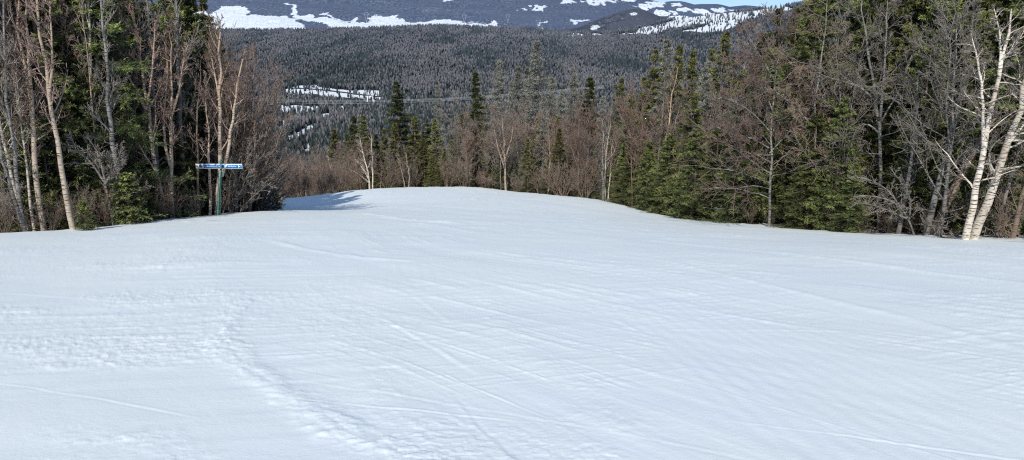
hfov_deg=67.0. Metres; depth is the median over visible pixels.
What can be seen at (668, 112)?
birch tree
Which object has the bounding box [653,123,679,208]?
spruce tree
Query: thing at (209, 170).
bare tree
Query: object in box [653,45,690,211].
spruce tree
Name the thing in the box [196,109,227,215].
spruce tree
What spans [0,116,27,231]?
bare tree
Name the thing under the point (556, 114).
bare tree
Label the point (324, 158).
bare tree
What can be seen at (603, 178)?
dead tree
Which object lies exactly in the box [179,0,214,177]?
spruce tree
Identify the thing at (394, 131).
spruce tree
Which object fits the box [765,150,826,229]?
spruce tree
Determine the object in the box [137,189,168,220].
young spruce
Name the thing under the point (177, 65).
bare tree
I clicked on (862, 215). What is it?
bare shrub
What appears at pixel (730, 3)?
sky
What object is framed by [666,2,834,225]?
bare tree
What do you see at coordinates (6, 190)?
spruce tree
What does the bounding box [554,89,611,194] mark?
bare tree
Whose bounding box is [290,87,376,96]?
valley road
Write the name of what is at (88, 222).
young spruce
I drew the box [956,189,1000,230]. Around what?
bare shrub
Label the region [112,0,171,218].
birch tree
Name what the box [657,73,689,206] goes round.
birch tree
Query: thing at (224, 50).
spruce tree
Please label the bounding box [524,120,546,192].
spruce tree
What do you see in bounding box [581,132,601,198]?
spruce tree
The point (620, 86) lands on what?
spruce tree
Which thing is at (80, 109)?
spruce tree
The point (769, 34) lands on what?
spruce tree
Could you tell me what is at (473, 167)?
spruce tree
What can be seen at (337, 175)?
bare shrub
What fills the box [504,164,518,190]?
spruce tree
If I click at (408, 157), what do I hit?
spruce tree
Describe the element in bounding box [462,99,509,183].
bare tree
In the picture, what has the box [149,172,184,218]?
bare shrub
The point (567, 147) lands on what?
bare tree
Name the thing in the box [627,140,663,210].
spruce tree
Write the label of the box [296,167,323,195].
bare shrub
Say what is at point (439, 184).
spruce tree
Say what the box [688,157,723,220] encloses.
spruce tree
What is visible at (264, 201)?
bare tree
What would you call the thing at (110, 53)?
spruce tree
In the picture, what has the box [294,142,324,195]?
bare tree
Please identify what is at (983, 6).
spruce tree
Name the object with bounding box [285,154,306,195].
bare tree
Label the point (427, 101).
power line
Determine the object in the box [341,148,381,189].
bare shrub
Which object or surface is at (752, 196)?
spruce tree
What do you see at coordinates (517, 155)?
birch tree
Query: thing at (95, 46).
spruce tree
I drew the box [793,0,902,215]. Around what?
spruce tree
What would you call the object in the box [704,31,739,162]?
spruce tree
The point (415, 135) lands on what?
spruce tree
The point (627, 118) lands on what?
bare tree
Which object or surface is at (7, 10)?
bare tree
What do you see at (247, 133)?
bare tree
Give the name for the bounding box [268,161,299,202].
bare shrub
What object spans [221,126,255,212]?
spruce tree
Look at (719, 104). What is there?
bare tree
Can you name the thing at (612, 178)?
bare tree
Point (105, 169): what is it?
bare tree
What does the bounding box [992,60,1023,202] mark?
bare tree
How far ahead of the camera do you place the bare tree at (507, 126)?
73.81 m
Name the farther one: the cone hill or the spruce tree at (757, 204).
the cone hill
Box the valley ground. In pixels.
[226,5,936,198]
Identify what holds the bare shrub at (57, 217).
on the snow slope at (460, 322)
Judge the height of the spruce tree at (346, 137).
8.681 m
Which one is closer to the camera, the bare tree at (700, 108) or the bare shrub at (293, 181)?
the bare tree at (700, 108)
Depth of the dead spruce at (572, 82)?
67.24 m
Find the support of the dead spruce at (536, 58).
on the snow slope at (460, 322)
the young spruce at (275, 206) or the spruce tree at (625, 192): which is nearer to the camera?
the young spruce at (275, 206)
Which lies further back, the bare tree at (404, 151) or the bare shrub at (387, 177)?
the bare tree at (404, 151)
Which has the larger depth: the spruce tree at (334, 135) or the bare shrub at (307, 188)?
the spruce tree at (334, 135)
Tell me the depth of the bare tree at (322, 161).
107.14 m
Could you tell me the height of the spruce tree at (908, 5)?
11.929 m
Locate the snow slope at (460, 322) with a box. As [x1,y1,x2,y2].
[0,186,1023,459]
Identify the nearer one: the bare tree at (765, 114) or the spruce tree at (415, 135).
the bare tree at (765, 114)
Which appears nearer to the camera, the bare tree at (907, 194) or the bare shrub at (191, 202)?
the bare tree at (907, 194)
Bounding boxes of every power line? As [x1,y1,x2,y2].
[260,85,603,100]
[277,88,599,103]
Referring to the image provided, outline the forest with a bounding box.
[153,1,850,179]
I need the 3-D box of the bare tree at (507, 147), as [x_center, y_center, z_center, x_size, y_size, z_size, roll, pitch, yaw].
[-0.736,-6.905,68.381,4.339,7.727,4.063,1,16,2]
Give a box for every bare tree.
[0,0,41,224]
[0,0,55,227]
[0,1,49,160]
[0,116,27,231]
[7,12,129,168]
[60,129,138,225]
[66,10,152,192]
[73,0,194,214]
[116,0,230,206]
[152,0,198,216]
[178,58,214,215]
[184,24,252,205]
[188,20,265,212]
[193,70,220,215]
[213,98,279,212]
[221,38,293,211]
[239,92,299,210]
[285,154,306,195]
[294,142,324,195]
[304,146,332,192]
[308,147,333,191]
[309,143,335,192]
[331,140,346,190]
[335,142,359,188]
[340,136,370,189]
[373,137,405,187]
[392,143,417,187]
[430,89,485,186]
[434,104,481,184]
[455,128,480,186]
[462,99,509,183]
[473,109,517,189]
[475,98,521,186]
[477,117,524,187]
[482,114,524,188]
[496,105,522,191]
[508,106,553,172]
[509,112,540,179]
[520,95,577,153]
[525,111,563,166]
[547,110,577,186]
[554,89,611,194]
[562,98,601,196]
[565,129,599,192]
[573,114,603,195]
[596,121,620,193]
[614,77,672,207]
[662,80,699,171]
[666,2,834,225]
[675,77,713,139]
[683,80,726,186]
[692,45,763,208]
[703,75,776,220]
[722,14,783,171]
[726,41,797,216]
[765,0,877,213]
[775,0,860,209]
[785,18,858,180]
[786,0,949,230]
[846,166,921,234]
[858,0,1016,238]
[880,68,944,233]
[893,0,1003,235]
[983,134,1023,237]
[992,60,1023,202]
[995,150,1023,237]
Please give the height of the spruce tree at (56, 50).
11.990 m
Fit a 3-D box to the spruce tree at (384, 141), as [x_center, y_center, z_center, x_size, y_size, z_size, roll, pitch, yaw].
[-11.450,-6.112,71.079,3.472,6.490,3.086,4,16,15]
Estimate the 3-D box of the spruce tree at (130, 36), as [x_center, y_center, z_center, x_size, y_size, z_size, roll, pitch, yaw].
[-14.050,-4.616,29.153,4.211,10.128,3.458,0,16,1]
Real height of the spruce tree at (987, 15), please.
9.078 m
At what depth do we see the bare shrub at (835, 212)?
29.72 m
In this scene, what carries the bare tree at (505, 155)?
on the snow slope at (460, 322)
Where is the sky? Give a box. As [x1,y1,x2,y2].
[653,0,801,7]
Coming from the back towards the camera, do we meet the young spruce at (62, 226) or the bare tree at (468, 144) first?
the bare tree at (468, 144)
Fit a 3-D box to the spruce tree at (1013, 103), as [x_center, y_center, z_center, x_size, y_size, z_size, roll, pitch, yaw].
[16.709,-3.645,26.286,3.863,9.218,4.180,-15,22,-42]
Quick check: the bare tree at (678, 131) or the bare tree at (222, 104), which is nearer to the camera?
the bare tree at (222, 104)
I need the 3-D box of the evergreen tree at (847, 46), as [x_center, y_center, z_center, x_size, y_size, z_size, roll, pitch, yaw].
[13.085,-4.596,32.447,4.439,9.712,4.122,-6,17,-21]
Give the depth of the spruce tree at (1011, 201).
26.49 m
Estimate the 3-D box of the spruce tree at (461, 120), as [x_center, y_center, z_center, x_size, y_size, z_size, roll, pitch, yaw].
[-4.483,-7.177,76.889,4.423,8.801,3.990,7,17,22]
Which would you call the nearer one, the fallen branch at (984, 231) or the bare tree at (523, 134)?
the fallen branch at (984, 231)
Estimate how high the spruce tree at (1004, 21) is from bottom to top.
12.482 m
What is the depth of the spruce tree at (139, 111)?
28.61 m
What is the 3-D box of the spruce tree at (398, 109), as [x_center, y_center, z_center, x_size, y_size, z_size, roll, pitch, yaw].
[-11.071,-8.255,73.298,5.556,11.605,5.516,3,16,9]
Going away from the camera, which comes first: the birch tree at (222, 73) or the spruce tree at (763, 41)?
the birch tree at (222, 73)
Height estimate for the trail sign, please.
2.392 m
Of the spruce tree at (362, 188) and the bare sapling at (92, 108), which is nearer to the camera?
the bare sapling at (92, 108)
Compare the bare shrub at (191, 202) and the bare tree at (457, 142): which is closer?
the bare shrub at (191, 202)
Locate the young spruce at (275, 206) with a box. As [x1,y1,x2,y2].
[267,190,285,210]
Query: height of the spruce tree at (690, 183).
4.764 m
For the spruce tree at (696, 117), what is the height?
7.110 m
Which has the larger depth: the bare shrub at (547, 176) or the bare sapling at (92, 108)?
the bare shrub at (547, 176)
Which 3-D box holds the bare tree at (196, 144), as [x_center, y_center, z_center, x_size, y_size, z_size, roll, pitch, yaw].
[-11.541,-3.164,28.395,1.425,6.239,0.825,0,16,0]
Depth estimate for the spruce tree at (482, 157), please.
70.78 m
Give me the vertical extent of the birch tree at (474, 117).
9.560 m
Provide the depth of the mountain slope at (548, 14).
7635.21 m
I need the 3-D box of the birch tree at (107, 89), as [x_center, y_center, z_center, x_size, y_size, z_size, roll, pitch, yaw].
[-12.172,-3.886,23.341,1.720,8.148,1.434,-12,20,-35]
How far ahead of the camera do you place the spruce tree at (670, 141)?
41.74 m
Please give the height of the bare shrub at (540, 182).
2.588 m
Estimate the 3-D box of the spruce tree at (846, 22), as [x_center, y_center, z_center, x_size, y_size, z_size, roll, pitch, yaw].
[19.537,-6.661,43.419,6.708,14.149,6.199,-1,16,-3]
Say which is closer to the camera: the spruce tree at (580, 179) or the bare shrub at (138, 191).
the bare shrub at (138, 191)
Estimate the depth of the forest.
2982.55 m
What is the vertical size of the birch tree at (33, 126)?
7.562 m
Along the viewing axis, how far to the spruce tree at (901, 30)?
31.71 m
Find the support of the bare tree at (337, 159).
on the snow slope at (460, 322)
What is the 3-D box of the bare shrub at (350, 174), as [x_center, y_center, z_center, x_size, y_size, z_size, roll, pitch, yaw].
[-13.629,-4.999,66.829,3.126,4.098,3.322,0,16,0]
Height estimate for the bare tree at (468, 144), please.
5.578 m
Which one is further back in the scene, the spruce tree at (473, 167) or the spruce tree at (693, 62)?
the spruce tree at (473, 167)
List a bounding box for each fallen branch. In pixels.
[822,209,884,231]
[980,222,1011,233]
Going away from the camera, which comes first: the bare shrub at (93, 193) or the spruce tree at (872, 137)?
the bare shrub at (93, 193)
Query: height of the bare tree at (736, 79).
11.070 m
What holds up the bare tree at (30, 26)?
on the snow slope at (460, 322)
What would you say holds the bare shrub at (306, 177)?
on the snow slope at (460, 322)
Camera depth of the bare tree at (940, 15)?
24.39 m
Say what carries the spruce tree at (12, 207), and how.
on the snow slope at (460, 322)
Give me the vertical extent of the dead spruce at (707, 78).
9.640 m
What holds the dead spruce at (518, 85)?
on the snow slope at (460, 322)
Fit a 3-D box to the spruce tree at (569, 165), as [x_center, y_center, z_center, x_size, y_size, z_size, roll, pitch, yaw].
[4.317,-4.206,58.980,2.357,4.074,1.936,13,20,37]
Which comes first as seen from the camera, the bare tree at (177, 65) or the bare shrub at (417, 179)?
the bare tree at (177, 65)
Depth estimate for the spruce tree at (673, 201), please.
41.99 m
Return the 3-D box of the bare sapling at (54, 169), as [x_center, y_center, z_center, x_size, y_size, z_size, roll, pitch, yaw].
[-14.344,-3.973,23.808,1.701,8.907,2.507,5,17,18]
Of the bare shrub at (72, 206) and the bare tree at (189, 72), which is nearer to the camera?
the bare shrub at (72, 206)
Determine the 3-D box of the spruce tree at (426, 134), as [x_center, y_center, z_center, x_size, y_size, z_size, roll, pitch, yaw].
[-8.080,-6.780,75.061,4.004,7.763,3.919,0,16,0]
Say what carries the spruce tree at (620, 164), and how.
on the snow slope at (460, 322)
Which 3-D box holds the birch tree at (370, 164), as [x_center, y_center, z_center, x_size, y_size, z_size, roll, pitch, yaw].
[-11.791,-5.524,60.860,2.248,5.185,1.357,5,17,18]
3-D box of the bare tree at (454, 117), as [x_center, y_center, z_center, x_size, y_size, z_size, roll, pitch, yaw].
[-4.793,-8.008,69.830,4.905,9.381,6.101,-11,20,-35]
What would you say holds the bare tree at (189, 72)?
on the snow slope at (460, 322)
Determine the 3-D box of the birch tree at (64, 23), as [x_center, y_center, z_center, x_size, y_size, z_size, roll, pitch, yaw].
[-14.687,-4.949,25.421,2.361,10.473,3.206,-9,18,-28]
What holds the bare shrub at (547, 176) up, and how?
on the snow slope at (460, 322)
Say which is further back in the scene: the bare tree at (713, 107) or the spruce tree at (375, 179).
the spruce tree at (375, 179)
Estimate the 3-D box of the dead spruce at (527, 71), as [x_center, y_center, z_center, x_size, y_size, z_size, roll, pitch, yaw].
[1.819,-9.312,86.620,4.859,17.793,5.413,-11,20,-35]
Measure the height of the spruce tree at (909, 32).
9.078 m
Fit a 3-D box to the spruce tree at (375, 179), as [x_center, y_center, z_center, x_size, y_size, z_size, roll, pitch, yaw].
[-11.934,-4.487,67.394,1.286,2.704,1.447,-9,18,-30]
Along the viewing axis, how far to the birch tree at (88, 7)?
24.87 m
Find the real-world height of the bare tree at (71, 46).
10.789 m
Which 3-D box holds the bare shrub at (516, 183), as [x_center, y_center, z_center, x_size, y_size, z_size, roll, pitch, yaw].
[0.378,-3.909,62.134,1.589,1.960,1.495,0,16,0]
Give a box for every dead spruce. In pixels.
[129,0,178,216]
[429,85,448,186]
[477,105,489,166]
[488,59,516,189]
[505,81,522,181]
[506,65,529,190]
[509,66,536,174]
[514,39,551,191]
[532,96,552,193]
[540,77,562,164]
[554,89,569,194]
[557,67,584,195]
[572,88,585,192]
[591,96,608,198]
[597,83,621,198]
[607,97,630,193]
[635,39,680,191]
[684,61,716,211]
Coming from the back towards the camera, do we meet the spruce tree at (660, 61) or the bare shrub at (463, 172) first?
the bare shrub at (463, 172)
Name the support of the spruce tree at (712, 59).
on the snow slope at (460, 322)
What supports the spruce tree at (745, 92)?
on the snow slope at (460, 322)
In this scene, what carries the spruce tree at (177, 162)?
on the snow slope at (460, 322)
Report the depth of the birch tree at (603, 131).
52.08 m
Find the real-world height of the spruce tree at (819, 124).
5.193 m
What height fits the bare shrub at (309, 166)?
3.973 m
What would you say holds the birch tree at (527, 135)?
on the snow slope at (460, 322)
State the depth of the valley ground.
4003.48 m
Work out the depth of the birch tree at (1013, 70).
25.55 m
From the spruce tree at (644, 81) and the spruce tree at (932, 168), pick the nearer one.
the spruce tree at (932, 168)
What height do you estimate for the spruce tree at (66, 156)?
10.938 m
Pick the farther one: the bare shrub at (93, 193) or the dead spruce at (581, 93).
the dead spruce at (581, 93)
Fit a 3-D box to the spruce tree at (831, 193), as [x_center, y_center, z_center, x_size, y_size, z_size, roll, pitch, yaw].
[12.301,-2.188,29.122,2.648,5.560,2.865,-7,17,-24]
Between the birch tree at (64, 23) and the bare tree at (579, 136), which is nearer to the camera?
the birch tree at (64, 23)
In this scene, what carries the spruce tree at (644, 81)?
on the snow slope at (460, 322)
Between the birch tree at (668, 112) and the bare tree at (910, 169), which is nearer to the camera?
the bare tree at (910, 169)
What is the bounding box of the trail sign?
[196,159,242,214]
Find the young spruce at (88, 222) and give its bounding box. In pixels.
[73,198,98,230]
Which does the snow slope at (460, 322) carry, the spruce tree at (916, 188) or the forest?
the spruce tree at (916, 188)
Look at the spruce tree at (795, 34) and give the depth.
35.13 m
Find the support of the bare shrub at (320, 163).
on the snow slope at (460, 322)
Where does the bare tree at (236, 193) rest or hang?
on the snow slope at (460, 322)
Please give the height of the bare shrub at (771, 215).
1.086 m
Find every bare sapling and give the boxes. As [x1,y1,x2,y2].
[0,3,74,201]
[68,0,117,226]
[251,70,267,136]
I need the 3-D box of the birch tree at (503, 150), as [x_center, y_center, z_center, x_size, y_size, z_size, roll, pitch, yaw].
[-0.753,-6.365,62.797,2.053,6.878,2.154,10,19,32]
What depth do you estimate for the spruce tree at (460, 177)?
67.26 m
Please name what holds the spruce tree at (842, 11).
on the snow slope at (460, 322)
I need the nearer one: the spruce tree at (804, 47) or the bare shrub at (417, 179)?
the spruce tree at (804, 47)
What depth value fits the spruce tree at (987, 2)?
27.43 m
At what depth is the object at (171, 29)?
30.77 m
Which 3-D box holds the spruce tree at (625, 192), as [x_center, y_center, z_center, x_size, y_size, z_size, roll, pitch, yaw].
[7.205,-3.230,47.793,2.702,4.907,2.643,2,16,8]
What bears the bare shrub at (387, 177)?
on the snow slope at (460, 322)
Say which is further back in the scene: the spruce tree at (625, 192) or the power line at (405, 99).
the power line at (405, 99)
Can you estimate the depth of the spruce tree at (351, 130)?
74.15 m
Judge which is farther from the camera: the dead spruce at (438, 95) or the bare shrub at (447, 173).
the dead spruce at (438, 95)
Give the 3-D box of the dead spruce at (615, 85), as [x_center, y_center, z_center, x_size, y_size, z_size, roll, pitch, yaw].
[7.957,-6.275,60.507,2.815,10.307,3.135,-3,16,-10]
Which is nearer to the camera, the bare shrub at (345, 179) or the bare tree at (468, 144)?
the bare shrub at (345, 179)
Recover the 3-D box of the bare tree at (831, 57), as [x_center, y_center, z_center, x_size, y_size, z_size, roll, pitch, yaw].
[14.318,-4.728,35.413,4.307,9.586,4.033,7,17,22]
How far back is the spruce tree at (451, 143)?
70.69 m
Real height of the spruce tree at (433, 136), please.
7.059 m
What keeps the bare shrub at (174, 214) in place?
on the snow slope at (460, 322)
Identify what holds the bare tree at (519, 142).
on the snow slope at (460, 322)
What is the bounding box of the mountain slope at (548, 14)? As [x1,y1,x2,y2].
[114,0,645,29]
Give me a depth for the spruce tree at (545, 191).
60.16 m
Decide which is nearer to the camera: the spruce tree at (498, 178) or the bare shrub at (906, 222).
the bare shrub at (906, 222)
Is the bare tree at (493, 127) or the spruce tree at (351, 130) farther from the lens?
the spruce tree at (351, 130)
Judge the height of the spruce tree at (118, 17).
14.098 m
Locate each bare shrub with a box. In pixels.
[0,175,22,232]
[10,206,40,231]
[32,189,64,230]
[58,183,95,226]
[64,188,99,225]
[75,177,113,226]
[109,174,148,213]
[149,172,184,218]
[155,186,184,217]
[179,184,205,216]
[199,173,236,213]
[267,163,298,201]
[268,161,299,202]
[277,158,299,197]
[281,155,311,197]
[282,160,311,196]
[293,169,315,196]
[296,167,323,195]
[300,154,333,194]
[306,161,338,194]
[308,161,339,193]
[317,162,353,192]
[321,163,345,192]
[324,157,353,191]
[336,151,371,190]
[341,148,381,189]
[374,152,406,187]
[389,151,421,186]
[403,169,422,186]
[438,157,460,186]
[445,149,479,186]
[471,164,492,187]
[480,171,495,186]
[509,172,525,191]
[522,165,550,193]
[540,158,577,194]
[549,156,580,195]
[565,157,615,197]
[739,199,759,223]
[761,206,778,223]
[826,196,849,225]
[852,197,873,231]
[874,209,897,232]
[903,209,926,233]
[919,208,946,235]
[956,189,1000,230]
[993,189,1023,237]
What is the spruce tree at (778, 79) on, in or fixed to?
on the snow slope at (460, 322)
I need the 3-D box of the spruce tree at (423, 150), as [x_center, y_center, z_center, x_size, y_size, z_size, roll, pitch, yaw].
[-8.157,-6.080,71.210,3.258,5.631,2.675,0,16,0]
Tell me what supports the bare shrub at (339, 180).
on the snow slope at (460, 322)
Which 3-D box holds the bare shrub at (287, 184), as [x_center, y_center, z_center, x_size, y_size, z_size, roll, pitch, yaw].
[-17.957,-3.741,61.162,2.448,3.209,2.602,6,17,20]
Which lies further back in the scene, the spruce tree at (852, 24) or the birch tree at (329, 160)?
the birch tree at (329, 160)
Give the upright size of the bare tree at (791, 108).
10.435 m
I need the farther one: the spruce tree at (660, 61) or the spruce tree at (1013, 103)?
the spruce tree at (660, 61)
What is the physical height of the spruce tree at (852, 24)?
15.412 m
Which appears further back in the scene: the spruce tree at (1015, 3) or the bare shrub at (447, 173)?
the bare shrub at (447, 173)
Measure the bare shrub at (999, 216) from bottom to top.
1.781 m
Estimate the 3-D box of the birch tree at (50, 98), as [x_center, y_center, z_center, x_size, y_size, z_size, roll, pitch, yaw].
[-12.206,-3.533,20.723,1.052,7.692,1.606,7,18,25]
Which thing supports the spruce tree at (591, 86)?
on the snow slope at (460, 322)
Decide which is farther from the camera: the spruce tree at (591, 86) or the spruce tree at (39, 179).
the spruce tree at (591, 86)
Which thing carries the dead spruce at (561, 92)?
on the snow slope at (460, 322)
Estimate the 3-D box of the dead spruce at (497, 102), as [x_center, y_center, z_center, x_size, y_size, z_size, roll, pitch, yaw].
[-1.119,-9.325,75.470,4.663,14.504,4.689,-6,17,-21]
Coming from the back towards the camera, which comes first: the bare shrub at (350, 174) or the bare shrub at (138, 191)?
the bare shrub at (350, 174)
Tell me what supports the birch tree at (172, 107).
on the snow slope at (460, 322)
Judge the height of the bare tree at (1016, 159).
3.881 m
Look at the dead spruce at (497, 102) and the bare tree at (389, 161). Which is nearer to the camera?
the bare tree at (389, 161)
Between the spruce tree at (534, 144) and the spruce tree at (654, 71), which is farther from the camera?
the spruce tree at (534, 144)
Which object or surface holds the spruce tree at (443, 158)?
on the snow slope at (460, 322)
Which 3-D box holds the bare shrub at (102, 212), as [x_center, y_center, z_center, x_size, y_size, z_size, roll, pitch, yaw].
[-12.516,-0.802,23.473,1.103,1.906,1.514,-14,21,-41]
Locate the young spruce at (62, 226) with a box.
[46,189,78,230]
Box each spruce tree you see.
[0,0,78,225]
[0,0,112,228]
[0,41,76,232]
[0,157,30,231]
[5,0,92,222]
[18,124,53,228]
[23,0,137,214]
[32,0,207,226]
[61,50,135,227]
[79,0,142,157]
[94,0,157,74]
[104,0,208,216]
[111,0,190,148]
[132,103,166,196]
[135,0,188,67]
[145,0,234,212]
[149,105,208,218]
[151,0,252,212]
[157,94,205,216]
[170,70,214,215]
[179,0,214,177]
[189,0,258,213]
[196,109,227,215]
[215,43,244,193]
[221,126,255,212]
[324,130,342,192]
[332,116,373,190]
[337,134,353,191]
[345,115,384,190]
[352,154,368,189]
[361,134,381,189]
[371,163,380,188]
[372,134,383,185]
[375,81,419,187]
[376,129,389,186]
[378,123,415,187]
[380,134,405,187]
[402,146,415,186]
[403,116,427,186]
[414,134,433,186]
[418,120,441,183]
[420,118,452,186]
[424,153,437,186]
[434,169,442,186]
[435,149,456,186]
[444,134,464,186]
[450,114,468,184]
[453,161,464,186]
[457,134,480,186]
[460,72,501,186]
[474,130,490,187]
[483,153,499,188]
[491,146,513,190]
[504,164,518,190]
[514,138,541,192]
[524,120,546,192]
[538,160,554,194]
[539,116,569,193]
[545,128,574,195]
[562,149,584,196]
[573,76,604,197]
[575,166,584,195]
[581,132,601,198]
[592,121,618,199]
[604,145,638,205]
[605,77,627,192]
[606,94,644,200]
[607,140,640,206]
[623,76,654,204]
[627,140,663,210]
[632,49,663,200]
[634,149,662,214]
[643,133,682,216]
[645,57,670,153]
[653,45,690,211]
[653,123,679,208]
[658,95,705,216]
[663,124,710,220]
[666,170,680,215]
[676,145,699,218]
[677,50,701,162]
[678,48,723,201]
[688,127,729,220]
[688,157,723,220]
[700,114,772,223]
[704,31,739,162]
[704,69,755,219]
[705,126,743,222]
[718,47,798,223]
[721,55,738,167]
[724,32,776,195]
[733,129,773,223]
[750,0,847,225]
[760,8,789,173]
[765,0,821,203]
[765,5,807,213]
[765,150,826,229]
[775,113,840,229]
[779,0,855,184]
[786,8,900,227]
[788,0,931,196]
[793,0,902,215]
[803,97,872,232]
[818,0,924,230]
[821,163,873,232]
[830,0,874,153]
[838,124,895,229]
[842,24,929,232]
[843,8,855,33]
[862,0,938,227]
[870,28,952,232]
[882,0,975,232]
[887,0,1022,229]
[888,126,954,232]
[903,9,1020,234]
[909,0,1023,234]
[914,0,997,229]
[921,2,1023,237]
[948,0,1023,234]
[988,114,1023,235]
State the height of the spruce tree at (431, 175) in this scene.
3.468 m
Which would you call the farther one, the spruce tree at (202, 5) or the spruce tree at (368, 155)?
the spruce tree at (368, 155)
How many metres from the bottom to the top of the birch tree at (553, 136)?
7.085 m
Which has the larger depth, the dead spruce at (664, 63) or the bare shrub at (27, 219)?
the dead spruce at (664, 63)
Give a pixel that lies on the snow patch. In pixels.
(676, 9)
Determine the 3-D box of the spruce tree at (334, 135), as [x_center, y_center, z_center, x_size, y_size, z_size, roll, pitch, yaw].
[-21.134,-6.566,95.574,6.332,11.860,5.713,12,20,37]
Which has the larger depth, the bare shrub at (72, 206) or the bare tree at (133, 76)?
the bare tree at (133, 76)
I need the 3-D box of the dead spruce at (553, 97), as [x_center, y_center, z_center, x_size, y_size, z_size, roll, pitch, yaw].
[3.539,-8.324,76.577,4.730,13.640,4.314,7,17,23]
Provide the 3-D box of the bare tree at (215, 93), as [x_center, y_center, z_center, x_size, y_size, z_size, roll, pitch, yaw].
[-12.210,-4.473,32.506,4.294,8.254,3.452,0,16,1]
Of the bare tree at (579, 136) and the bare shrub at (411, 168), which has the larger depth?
the bare shrub at (411, 168)
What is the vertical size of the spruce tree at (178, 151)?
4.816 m
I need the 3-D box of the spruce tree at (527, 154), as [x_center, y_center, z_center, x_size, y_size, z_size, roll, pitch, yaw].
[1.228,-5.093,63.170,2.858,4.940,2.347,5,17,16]
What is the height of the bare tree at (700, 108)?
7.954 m
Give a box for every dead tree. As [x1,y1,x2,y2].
[600,135,604,200]
[930,108,1005,234]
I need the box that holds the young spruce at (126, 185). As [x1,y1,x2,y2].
[99,172,167,225]
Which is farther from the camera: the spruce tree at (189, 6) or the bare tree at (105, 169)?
the spruce tree at (189, 6)
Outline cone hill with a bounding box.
[566,9,666,32]
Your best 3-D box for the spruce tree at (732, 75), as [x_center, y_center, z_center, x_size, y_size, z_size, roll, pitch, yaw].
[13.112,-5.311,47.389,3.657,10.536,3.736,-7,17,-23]
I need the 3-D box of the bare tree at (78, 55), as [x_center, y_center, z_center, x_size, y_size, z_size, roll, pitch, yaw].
[-13.687,-3.699,26.733,2.575,7.842,3.205,-12,20,-36]
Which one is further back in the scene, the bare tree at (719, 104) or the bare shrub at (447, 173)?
the bare shrub at (447, 173)
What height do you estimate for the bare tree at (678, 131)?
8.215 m
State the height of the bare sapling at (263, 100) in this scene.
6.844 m
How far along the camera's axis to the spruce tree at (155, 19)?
36.42 m
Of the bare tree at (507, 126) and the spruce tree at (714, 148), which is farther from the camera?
the bare tree at (507, 126)
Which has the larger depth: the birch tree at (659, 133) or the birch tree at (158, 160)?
the birch tree at (659, 133)
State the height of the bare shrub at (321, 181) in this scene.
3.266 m
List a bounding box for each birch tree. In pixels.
[0,0,69,230]
[0,20,46,231]
[17,0,75,229]
[34,0,93,169]
[65,0,121,206]
[81,0,154,221]
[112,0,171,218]
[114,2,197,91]
[124,57,192,134]
[148,30,190,217]
[197,6,249,214]
[325,149,334,191]
[348,128,376,188]
[396,153,410,186]
[455,105,490,145]
[489,110,516,190]
[506,109,523,187]
[511,97,548,191]
[536,109,575,193]
[597,102,621,200]
[640,69,671,196]
[657,61,680,206]
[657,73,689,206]
[926,0,1023,239]
[969,15,1023,239]
[1005,16,1023,204]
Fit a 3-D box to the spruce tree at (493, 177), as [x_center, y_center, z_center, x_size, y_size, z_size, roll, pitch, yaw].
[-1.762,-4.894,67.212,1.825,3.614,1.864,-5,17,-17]
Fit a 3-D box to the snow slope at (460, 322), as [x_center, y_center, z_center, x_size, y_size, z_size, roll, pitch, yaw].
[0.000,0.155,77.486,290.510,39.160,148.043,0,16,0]
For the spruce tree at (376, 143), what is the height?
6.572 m
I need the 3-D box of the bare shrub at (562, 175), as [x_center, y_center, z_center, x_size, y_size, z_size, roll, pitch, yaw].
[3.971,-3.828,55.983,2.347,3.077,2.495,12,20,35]
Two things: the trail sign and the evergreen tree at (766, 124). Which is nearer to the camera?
the trail sign
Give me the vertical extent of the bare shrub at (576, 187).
3.398 m
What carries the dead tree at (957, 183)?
on the snow slope at (460, 322)
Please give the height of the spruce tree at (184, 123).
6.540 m
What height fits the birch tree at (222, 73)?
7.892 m
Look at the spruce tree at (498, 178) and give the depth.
65.00 m
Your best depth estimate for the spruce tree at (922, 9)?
29.91 m
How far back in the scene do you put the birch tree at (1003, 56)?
22.93 m
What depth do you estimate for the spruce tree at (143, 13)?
31.77 m
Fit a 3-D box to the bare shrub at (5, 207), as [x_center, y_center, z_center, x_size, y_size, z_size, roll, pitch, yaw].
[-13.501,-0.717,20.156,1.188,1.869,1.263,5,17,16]
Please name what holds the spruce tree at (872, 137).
on the snow slope at (460, 322)
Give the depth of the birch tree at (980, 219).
23.38 m
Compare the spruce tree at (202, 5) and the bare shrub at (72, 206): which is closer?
the bare shrub at (72, 206)
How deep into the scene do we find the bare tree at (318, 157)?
104.18 m
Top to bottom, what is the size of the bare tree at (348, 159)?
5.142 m
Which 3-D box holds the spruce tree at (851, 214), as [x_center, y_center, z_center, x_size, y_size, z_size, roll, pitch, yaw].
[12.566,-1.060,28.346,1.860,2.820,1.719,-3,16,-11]
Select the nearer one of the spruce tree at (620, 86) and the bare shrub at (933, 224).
the bare shrub at (933, 224)
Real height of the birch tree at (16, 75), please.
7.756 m
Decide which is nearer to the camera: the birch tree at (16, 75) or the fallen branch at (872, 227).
the birch tree at (16, 75)
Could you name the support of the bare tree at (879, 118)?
on the snow slope at (460, 322)
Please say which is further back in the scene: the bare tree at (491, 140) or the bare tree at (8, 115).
the bare tree at (491, 140)
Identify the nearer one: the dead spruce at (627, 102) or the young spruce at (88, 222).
the young spruce at (88, 222)

